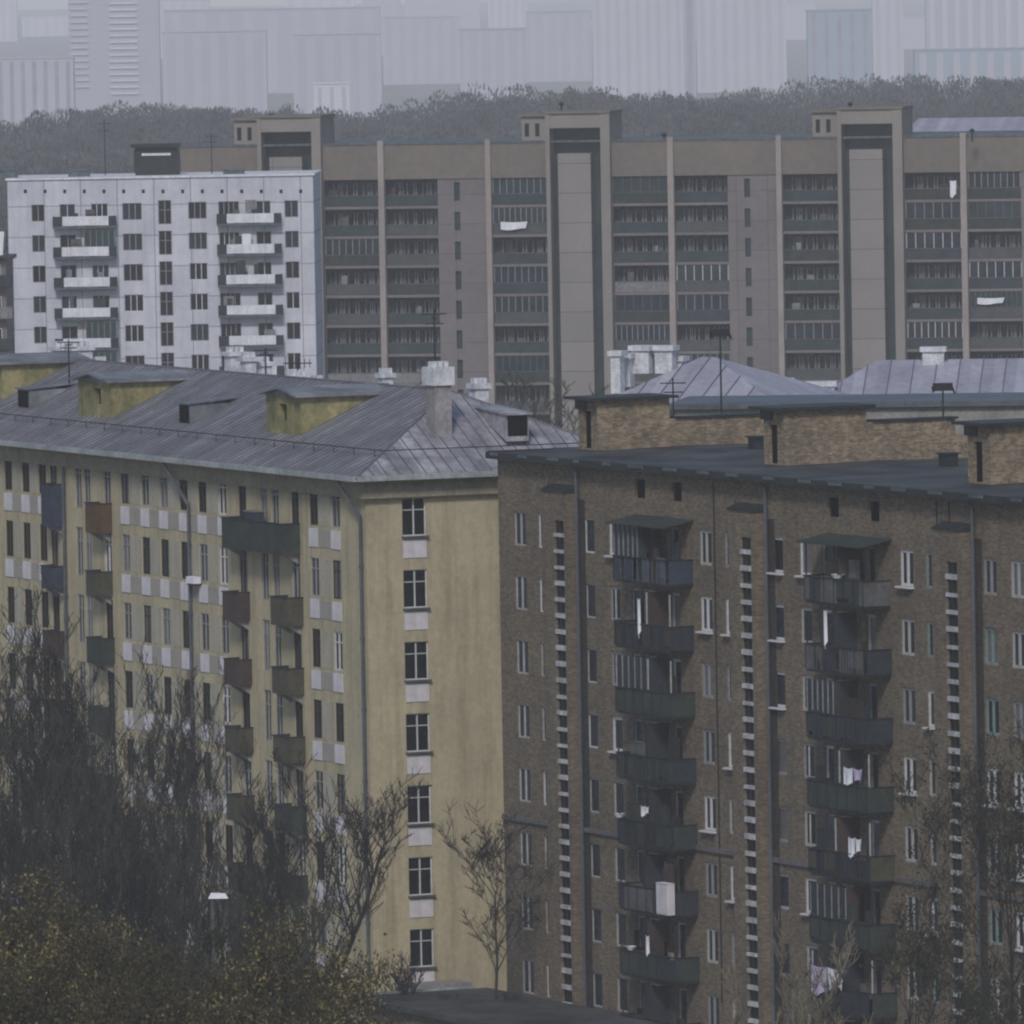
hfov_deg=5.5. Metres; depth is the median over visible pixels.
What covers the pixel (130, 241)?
window
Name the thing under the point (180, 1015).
budding tree
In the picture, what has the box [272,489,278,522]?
window
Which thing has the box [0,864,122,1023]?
budding tree
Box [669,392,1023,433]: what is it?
grey annex wing
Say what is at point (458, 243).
slit window
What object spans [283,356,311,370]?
roof antenna
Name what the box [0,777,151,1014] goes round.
bare tree
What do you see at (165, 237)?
window
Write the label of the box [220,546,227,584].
window
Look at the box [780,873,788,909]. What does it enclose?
window
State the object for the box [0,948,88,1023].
budding tree
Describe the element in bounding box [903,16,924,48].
distant apartment block
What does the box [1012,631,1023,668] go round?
window
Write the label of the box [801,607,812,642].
window
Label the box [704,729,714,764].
window
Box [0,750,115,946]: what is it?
bare tree
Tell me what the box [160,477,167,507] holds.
window
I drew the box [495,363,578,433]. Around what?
bare tree
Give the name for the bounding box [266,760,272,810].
window
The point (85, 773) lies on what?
bare tree
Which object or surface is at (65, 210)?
window
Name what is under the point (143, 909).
bare tree
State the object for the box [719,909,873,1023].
bare tree
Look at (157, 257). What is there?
panel apartment block
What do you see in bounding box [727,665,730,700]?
window
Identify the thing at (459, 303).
slit window
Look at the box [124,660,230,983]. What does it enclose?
bare tree
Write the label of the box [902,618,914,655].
window
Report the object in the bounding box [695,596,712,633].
window
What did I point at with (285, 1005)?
budding tree
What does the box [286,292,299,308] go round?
window
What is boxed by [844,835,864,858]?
laundry
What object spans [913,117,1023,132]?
long apartment block
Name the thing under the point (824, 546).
window
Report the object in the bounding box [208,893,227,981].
street lamp
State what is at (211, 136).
roof antenna
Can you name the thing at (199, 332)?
window
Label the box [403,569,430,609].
window
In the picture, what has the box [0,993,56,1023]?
budding tree
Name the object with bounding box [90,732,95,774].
window
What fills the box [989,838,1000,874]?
window
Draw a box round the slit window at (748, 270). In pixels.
[746,268,751,285]
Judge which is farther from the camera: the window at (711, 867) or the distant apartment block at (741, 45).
the distant apartment block at (741, 45)
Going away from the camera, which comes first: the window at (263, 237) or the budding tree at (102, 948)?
the budding tree at (102, 948)
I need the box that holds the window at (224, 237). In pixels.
[219,232,239,244]
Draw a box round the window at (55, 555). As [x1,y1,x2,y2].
[52,531,58,565]
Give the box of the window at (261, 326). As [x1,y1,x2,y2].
[258,323,272,335]
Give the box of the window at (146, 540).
[143,537,149,574]
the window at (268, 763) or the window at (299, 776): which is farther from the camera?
the window at (268, 763)
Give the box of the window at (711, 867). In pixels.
[706,861,716,897]
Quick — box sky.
[17,0,540,9]
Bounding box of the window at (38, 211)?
[31,205,44,221]
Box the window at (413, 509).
[401,497,428,537]
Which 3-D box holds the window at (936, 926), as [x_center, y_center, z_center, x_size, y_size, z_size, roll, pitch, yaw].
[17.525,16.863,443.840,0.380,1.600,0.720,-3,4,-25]
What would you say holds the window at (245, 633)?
in the apartment building at (338, 609)
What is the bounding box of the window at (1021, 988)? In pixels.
[1018,982,1023,1018]
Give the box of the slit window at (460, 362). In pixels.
[458,360,462,377]
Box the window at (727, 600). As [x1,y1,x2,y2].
[720,599,729,636]
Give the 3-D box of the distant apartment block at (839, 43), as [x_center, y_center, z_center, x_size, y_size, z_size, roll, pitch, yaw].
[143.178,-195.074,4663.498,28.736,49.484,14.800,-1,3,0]
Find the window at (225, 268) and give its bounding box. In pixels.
[220,262,236,274]
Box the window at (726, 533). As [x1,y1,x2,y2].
[725,532,728,566]
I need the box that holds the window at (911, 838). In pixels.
[905,825,917,862]
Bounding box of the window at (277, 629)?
[275,625,280,665]
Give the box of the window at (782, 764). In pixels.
[778,739,786,774]
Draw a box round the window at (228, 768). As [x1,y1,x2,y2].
[224,755,231,792]
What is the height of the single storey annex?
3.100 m
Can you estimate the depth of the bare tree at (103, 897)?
415.39 m
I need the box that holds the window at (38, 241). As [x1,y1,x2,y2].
[32,235,44,251]
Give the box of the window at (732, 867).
[725,865,734,902]
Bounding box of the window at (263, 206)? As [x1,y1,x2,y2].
[256,201,270,212]
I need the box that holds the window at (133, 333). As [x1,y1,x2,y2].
[125,325,143,341]
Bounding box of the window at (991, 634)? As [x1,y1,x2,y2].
[985,628,997,665]
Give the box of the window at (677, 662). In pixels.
[674,659,680,692]
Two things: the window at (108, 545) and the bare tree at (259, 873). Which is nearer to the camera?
the bare tree at (259, 873)
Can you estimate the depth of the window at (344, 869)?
493.91 m
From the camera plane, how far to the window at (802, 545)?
453.57 m
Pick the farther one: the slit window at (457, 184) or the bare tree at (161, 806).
the slit window at (457, 184)
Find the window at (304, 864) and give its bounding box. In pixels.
[298,838,305,874]
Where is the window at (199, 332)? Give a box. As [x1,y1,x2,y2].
[191,324,208,340]
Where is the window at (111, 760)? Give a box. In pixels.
[109,737,115,775]
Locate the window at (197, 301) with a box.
[190,293,207,310]
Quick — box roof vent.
[969,129,974,141]
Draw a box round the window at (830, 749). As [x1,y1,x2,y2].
[827,746,834,781]
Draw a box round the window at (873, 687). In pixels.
[869,683,876,718]
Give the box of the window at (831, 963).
[830,949,835,968]
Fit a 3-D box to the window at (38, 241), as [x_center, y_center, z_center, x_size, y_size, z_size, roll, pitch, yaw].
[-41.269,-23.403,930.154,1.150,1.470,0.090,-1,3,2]
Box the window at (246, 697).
[243,690,249,726]
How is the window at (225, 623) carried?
in the apartment building at (338, 609)
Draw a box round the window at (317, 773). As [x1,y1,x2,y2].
[315,770,323,809]
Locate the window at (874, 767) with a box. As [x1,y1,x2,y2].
[871,752,878,786]
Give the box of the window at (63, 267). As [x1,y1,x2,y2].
[61,265,76,277]
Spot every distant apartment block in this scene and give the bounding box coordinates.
[0,0,17,41]
[0,56,75,130]
[21,16,68,36]
[68,0,108,111]
[107,0,161,116]
[160,0,209,57]
[161,29,267,114]
[163,6,380,92]
[284,0,354,7]
[292,32,382,123]
[313,82,350,119]
[362,0,400,55]
[382,15,459,84]
[405,0,479,27]
[459,27,526,100]
[488,0,526,27]
[525,10,591,81]
[592,0,683,101]
[683,0,696,96]
[696,0,786,92]
[786,1,814,39]
[805,8,871,106]
[871,0,903,85]
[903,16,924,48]
[912,47,1023,103]
[925,0,1023,48]
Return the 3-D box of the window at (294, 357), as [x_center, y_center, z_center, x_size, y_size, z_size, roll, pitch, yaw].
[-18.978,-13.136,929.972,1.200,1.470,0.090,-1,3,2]
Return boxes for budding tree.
[0,855,196,1023]
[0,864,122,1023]
[0,884,261,1023]
[0,918,135,1023]
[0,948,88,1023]
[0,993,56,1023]
[79,968,312,1023]
[95,917,354,1023]
[98,924,257,1023]
[114,987,231,1023]
[135,958,271,1023]
[136,915,401,1023]
[156,948,291,1023]
[188,975,286,1023]
[208,876,387,1023]
[243,969,347,1023]
[325,1004,413,1023]
[859,794,1000,1023]
[864,728,1023,1023]
[892,695,1023,1023]
[932,926,1023,1023]
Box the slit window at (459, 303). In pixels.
[457,301,461,318]
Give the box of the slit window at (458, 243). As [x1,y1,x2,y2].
[456,241,460,259]
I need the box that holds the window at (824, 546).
[823,545,830,573]
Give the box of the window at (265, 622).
[263,619,269,670]
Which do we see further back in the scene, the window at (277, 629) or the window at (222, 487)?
the window at (222, 487)
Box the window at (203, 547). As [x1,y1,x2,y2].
[200,544,207,581]
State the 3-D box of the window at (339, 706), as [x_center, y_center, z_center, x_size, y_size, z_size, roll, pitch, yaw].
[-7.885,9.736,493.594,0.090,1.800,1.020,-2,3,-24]
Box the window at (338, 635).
[335,631,342,670]
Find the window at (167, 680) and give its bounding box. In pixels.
[164,676,171,713]
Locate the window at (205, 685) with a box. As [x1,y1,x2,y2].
[203,682,209,719]
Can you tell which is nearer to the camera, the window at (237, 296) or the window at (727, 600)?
the window at (727, 600)
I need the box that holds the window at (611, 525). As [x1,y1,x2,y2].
[604,524,613,557]
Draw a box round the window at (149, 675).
[146,674,152,710]
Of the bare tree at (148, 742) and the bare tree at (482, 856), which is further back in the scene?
the bare tree at (482, 856)
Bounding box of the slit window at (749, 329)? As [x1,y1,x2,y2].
[747,327,752,345]
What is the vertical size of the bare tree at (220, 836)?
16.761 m
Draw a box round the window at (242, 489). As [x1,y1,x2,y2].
[239,486,245,518]
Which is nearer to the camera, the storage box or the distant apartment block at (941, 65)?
the storage box
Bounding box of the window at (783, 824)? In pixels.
[779,806,787,842]
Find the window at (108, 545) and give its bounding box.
[105,538,111,570]
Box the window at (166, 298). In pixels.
[160,292,172,315]
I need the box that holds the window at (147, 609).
[144,605,151,642]
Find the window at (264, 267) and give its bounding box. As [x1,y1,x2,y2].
[257,262,271,273]
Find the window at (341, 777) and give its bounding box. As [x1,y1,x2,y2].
[337,774,345,813]
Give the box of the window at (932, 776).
[930,760,935,796]
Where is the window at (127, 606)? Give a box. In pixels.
[124,602,131,639]
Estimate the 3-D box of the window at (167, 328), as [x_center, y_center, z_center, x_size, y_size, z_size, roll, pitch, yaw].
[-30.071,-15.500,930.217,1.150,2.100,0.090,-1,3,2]
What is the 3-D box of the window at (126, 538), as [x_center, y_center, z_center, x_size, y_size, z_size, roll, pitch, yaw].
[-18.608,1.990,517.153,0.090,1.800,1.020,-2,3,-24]
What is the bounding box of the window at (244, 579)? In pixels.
[240,551,247,591]
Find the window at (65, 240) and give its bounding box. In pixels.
[60,235,75,246]
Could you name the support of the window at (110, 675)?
in the apartment building at (338, 609)
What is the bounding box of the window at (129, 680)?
[126,671,132,707]
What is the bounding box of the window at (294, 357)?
[287,353,300,369]
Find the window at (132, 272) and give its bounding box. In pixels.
[123,264,142,280]
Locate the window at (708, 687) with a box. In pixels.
[703,662,713,698]
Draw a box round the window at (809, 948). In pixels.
[807,945,817,979]
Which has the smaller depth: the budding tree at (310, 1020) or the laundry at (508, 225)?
the budding tree at (310, 1020)
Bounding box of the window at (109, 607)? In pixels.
[107,600,112,637]
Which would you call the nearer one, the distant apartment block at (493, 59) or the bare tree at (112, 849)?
the bare tree at (112, 849)
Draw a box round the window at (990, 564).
[984,558,996,595]
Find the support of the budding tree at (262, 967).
on the ground
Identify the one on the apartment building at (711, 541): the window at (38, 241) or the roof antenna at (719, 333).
the roof antenna at (719, 333)
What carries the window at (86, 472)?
in the apartment building at (338, 609)
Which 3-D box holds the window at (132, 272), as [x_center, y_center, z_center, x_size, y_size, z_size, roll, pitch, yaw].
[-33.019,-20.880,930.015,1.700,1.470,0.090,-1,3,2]
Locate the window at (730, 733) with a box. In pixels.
[722,732,731,769]
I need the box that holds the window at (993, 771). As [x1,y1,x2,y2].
[984,768,999,807]
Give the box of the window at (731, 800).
[730,799,732,833]
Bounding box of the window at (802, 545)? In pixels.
[794,539,810,577]
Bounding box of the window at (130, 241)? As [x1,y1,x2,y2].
[123,233,142,250]
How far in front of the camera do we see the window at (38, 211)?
929.98 m
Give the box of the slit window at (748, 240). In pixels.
[746,238,750,256]
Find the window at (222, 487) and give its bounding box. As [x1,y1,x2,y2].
[219,484,226,514]
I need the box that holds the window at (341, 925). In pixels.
[340,917,347,951]
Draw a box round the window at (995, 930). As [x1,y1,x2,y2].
[990,907,1001,945]
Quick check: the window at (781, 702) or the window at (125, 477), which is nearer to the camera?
the window at (781, 702)
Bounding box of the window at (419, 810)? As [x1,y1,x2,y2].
[407,785,434,825]
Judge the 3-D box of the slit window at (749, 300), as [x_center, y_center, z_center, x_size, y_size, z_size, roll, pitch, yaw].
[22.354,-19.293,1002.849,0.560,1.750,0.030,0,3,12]
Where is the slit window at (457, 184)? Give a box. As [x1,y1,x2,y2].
[455,182,459,200]
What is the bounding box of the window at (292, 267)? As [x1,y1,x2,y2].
[286,261,299,277]
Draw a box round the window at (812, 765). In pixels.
[804,742,814,777]
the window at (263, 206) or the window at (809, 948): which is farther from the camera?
the window at (263, 206)
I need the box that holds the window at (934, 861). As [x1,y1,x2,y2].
[931,830,936,865]
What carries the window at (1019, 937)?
in the apartment building at (711, 541)
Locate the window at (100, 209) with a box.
[91,204,107,215]
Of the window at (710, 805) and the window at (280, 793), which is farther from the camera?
the window at (280, 793)
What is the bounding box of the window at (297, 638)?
[294,632,301,667]
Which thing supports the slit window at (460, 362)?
in the long apartment block at (840, 243)
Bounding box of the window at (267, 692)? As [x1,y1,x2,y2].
[265,690,271,740]
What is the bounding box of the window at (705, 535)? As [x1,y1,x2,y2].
[700,530,710,565]
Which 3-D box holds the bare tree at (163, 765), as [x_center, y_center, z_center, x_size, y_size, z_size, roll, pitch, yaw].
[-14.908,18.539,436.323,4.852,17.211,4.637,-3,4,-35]
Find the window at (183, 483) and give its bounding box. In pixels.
[180,480,187,509]
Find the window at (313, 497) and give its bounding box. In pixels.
[310,494,317,524]
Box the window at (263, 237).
[256,231,270,243]
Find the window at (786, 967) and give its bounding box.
[782,941,789,975]
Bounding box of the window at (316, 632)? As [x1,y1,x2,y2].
[313,628,320,667]
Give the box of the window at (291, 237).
[285,231,298,247]
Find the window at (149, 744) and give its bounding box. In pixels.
[147,744,153,778]
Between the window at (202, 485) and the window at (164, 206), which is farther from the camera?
the window at (164, 206)
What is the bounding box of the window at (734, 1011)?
[733,998,736,1017]
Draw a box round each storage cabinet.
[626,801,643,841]
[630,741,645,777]
[655,882,674,915]
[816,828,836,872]
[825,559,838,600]
[831,903,857,921]
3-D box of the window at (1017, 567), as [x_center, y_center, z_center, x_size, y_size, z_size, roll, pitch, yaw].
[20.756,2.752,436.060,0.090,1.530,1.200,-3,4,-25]
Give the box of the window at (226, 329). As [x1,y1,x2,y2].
[221,323,240,335]
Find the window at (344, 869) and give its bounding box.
[339,845,346,884]
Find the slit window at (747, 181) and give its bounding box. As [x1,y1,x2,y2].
[745,178,749,196]
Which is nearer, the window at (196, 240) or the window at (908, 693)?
the window at (908, 693)
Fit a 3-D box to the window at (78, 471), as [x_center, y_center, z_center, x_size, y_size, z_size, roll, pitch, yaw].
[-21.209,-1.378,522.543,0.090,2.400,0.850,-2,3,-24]
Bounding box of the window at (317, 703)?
[314,699,321,738]
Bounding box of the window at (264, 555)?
[262,553,268,600]
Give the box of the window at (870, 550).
[867,546,874,580]
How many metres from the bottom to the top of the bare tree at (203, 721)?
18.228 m
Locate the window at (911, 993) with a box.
[908,963,919,1000]
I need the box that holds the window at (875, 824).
[872,820,879,855]
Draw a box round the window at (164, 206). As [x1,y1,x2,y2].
[158,200,171,223]
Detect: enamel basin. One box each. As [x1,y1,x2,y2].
[614,813,624,817]
[626,946,635,949]
[831,574,843,578]
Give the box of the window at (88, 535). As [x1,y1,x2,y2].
[86,532,91,569]
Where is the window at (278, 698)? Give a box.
[276,694,282,733]
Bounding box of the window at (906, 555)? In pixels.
[895,549,913,588]
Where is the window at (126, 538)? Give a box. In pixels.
[123,534,129,571]
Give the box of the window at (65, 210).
[59,204,74,216]
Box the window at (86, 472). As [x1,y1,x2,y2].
[84,469,89,501]
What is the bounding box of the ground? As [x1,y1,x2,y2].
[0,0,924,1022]
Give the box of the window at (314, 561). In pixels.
[311,557,318,596]
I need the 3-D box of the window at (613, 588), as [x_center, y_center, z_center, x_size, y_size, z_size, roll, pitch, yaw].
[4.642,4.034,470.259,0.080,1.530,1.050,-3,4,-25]
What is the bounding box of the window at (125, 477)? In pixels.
[122,473,128,503]
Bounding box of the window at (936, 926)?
[925,898,937,935]
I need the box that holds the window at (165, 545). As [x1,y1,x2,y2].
[161,539,168,576]
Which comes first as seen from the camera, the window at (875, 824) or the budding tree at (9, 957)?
the budding tree at (9, 957)
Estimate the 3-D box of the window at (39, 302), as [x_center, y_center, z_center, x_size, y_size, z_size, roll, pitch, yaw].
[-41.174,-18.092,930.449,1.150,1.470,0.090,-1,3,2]
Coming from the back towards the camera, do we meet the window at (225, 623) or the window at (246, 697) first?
the window at (225, 623)
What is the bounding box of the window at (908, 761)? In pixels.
[899,756,917,795]
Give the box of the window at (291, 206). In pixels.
[284,200,297,216]
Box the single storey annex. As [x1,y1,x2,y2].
[354,986,664,1023]
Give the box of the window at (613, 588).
[611,586,620,619]
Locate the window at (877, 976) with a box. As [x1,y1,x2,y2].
[874,957,881,992]
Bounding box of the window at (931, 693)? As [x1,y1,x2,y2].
[922,690,934,729]
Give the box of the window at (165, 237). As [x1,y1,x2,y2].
[159,231,171,254]
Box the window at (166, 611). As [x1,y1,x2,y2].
[163,608,170,645]
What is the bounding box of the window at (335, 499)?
[332,496,339,527]
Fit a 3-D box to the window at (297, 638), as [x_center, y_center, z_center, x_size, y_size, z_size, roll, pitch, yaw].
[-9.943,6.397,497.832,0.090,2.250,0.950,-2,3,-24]
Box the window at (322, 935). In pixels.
[318,914,325,950]
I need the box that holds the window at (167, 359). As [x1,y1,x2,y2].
[161,353,173,365]
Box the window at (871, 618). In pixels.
[868,615,875,649]
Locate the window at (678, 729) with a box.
[675,725,681,758]
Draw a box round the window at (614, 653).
[612,651,620,685]
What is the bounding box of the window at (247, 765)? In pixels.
[244,758,251,794]
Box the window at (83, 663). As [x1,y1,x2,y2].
[80,661,85,708]
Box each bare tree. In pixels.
[0,566,146,995]
[0,614,124,954]
[0,633,195,927]
[0,645,125,940]
[0,647,84,999]
[0,651,152,961]
[0,735,103,979]
[0,740,178,985]
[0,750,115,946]
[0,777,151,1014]
[1,770,123,1003]
[9,727,135,985]
[12,699,146,1008]
[49,663,200,978]
[57,761,248,1008]
[61,675,194,991]
[84,800,205,995]
[87,743,228,986]
[91,751,191,993]
[120,825,228,1004]
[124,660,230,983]
[131,682,236,979]
[131,849,298,1011]
[132,808,254,1003]
[149,806,266,1004]
[162,729,265,973]
[192,813,314,980]
[207,768,300,1001]
[216,859,338,1022]
[217,818,343,1004]
[221,747,431,999]
[248,880,341,1002]
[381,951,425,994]
[435,800,556,999]
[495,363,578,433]
[541,376,610,432]
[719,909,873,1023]
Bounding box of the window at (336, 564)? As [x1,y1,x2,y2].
[333,560,341,599]
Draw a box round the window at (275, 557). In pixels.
[273,554,279,594]
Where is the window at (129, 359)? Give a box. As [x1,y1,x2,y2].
[125,355,144,363]
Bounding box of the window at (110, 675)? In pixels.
[108,668,114,706]
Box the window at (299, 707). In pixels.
[296,701,302,736]
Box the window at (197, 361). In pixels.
[191,354,209,368]
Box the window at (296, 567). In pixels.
[293,555,300,596]
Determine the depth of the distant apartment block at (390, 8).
7294.73 m
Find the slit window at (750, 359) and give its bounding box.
[748,357,752,366]
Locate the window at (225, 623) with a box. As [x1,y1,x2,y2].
[221,616,228,653]
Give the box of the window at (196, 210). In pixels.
[188,202,206,218]
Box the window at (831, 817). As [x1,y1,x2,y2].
[828,813,834,828]
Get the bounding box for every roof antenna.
[57,340,79,386]
[98,120,110,174]
[204,134,217,173]
[253,348,276,373]
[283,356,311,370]
[422,309,445,360]
[660,378,685,415]
[709,329,731,413]
[931,383,955,415]
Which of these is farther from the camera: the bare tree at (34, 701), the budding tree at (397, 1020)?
the bare tree at (34, 701)
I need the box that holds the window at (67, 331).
[62,326,77,338]
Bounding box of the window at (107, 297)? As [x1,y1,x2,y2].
[93,295,109,307]
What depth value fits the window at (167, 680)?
513.08 m
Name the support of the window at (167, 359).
in the panel apartment block at (157, 257)
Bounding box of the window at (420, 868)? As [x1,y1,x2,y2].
[408,857,435,897]
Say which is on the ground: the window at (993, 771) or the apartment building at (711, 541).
the apartment building at (711, 541)
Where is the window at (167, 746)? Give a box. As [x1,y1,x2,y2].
[166,746,172,782]
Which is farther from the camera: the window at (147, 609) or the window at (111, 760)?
the window at (111, 760)
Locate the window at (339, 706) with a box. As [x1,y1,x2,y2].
[336,703,343,741]
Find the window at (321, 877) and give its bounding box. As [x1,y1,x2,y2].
[317,841,323,880]
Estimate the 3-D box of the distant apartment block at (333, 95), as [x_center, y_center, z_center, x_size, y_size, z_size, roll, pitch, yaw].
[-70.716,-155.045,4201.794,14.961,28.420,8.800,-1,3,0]
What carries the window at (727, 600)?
in the apartment building at (711, 541)
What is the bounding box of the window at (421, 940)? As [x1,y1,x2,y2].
[410,928,436,968]
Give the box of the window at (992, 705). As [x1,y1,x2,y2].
[986,698,998,735]
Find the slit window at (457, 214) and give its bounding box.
[455,212,459,229]
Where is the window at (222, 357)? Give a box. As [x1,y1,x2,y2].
[221,356,223,366]
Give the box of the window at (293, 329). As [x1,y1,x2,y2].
[287,322,300,338]
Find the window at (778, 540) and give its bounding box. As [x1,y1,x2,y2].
[766,537,783,574]
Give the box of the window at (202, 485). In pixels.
[199,482,206,512]
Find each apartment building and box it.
[0,341,578,1023]
[485,393,1023,1023]
[607,345,847,415]
[793,346,1023,393]
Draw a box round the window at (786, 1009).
[782,1008,790,1023]
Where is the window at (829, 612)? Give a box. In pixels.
[824,610,831,631]
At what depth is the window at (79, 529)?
522.82 m
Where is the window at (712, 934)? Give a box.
[707,928,717,963]
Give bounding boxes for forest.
[0,73,1023,253]
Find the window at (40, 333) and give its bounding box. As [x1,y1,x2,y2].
[34,327,46,343]
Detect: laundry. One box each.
[498,221,526,229]
[635,597,643,638]
[639,804,652,817]
[642,933,652,956]
[811,963,842,995]
[824,609,828,648]
[840,765,862,784]
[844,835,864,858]
[950,180,955,197]
[975,297,1004,304]
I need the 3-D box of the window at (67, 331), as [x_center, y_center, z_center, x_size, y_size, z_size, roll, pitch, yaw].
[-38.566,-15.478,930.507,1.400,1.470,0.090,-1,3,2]
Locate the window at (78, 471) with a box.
[76,468,81,508]
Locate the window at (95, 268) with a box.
[92,265,108,276]
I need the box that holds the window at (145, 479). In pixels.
[142,475,148,505]
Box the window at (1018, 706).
[1014,701,1023,738]
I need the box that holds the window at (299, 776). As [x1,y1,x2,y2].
[297,769,304,805]
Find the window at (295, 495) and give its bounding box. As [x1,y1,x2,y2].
[292,492,298,522]
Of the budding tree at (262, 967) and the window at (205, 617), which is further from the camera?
the window at (205, 617)
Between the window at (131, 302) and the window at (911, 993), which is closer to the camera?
the window at (911, 993)
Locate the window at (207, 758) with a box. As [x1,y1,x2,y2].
[204,751,211,788]
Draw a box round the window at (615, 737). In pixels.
[607,716,622,753]
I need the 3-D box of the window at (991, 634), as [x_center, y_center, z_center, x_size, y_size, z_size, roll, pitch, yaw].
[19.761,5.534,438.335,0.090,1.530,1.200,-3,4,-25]
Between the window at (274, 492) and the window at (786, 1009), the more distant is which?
the window at (274, 492)
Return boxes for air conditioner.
[186,576,201,585]
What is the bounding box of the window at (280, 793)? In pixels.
[277,762,283,802]
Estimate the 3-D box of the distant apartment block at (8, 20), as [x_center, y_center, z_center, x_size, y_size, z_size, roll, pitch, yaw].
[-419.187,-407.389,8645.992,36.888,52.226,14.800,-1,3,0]
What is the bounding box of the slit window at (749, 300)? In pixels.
[747,298,751,315]
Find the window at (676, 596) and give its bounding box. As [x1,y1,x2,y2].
[673,593,679,626]
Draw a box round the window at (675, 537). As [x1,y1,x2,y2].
[671,527,678,559]
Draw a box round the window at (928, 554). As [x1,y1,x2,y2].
[926,552,931,588]
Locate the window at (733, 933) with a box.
[732,932,735,966]
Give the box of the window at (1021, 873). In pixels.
[1012,843,1023,882]
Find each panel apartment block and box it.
[0,143,323,378]
[0,254,16,352]
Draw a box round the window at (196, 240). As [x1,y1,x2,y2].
[189,232,206,249]
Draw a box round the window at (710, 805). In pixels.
[699,795,716,833]
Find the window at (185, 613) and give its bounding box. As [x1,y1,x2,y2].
[183,611,188,647]
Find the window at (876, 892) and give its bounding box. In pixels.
[873,888,880,924]
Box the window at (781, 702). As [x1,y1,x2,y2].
[768,672,785,709]
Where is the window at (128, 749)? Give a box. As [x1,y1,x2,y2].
[127,738,133,775]
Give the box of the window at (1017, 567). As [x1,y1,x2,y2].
[1011,560,1023,598]
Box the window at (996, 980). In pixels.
[991,977,1003,1015]
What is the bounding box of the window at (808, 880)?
[800,877,815,915]
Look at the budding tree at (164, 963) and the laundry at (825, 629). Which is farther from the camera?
the laundry at (825, 629)
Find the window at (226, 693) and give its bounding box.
[223,685,230,723]
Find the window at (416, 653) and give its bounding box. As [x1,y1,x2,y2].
[404,641,431,681]
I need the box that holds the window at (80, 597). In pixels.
[78,594,84,642]
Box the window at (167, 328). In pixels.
[160,322,173,345]
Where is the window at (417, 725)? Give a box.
[405,713,432,753]
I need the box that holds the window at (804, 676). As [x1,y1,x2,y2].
[803,675,812,710]
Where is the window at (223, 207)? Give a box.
[218,201,238,213]
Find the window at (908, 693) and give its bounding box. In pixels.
[903,687,915,724]
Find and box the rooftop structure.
[0,230,6,255]
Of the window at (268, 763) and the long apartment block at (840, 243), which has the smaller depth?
the window at (268, 763)
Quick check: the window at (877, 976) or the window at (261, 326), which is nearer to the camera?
the window at (877, 976)
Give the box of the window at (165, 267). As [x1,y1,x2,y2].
[159,261,172,284]
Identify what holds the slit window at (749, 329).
in the long apartment block at (840, 243)
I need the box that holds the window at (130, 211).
[122,203,141,219]
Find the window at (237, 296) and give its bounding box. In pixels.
[220,293,240,305]
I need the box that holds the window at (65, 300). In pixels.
[61,296,76,312]
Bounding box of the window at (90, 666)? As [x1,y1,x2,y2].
[88,663,93,704]
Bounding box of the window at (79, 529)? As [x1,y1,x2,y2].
[77,527,82,575]
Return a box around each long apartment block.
[180,105,1023,433]
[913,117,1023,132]
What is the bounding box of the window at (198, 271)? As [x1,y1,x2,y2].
[189,263,207,279]
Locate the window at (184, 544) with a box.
[181,541,187,578]
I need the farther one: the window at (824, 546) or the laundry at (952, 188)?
the laundry at (952, 188)
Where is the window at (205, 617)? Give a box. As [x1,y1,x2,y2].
[201,613,208,650]
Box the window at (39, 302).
[33,296,46,312]
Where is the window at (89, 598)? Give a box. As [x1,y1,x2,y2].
[87,595,92,635]
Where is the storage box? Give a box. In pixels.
[243,510,264,520]
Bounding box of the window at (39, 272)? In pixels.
[33,266,45,282]
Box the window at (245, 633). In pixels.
[242,627,248,658]
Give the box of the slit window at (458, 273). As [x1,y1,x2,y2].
[456,271,461,288]
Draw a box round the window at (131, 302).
[124,295,143,311]
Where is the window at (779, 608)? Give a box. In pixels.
[767,604,784,642]
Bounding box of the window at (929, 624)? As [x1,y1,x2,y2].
[927,621,932,657]
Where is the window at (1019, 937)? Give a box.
[1015,912,1023,951]
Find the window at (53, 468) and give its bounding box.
[51,466,56,483]
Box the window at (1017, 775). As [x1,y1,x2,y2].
[1008,771,1023,811]
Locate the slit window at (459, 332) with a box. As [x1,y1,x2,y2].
[457,330,462,348]
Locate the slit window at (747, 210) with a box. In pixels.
[745,208,750,226]
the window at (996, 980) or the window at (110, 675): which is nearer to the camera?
the window at (996, 980)
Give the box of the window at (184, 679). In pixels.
[184,679,190,717]
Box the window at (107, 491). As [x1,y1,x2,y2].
[104,471,110,502]
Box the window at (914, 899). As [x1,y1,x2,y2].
[906,894,918,930]
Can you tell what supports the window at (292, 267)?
in the panel apartment block at (157, 257)
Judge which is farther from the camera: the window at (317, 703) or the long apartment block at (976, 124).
the long apartment block at (976, 124)
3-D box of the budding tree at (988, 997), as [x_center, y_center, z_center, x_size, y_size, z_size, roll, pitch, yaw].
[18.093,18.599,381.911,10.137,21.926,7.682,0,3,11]
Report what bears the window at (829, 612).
in the apartment building at (711, 541)
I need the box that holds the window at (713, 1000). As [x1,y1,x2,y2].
[708,994,718,1023]
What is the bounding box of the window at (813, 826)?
[805,810,815,846]
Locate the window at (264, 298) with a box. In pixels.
[258,292,272,304]
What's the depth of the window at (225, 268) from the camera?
929.75 m
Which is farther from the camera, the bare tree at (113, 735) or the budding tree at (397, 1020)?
the bare tree at (113, 735)
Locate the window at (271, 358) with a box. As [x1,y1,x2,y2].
[259,353,273,361]
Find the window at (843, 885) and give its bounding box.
[841,883,852,887]
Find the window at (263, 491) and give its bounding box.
[261,488,266,521]
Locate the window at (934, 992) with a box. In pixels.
[933,967,938,1003]

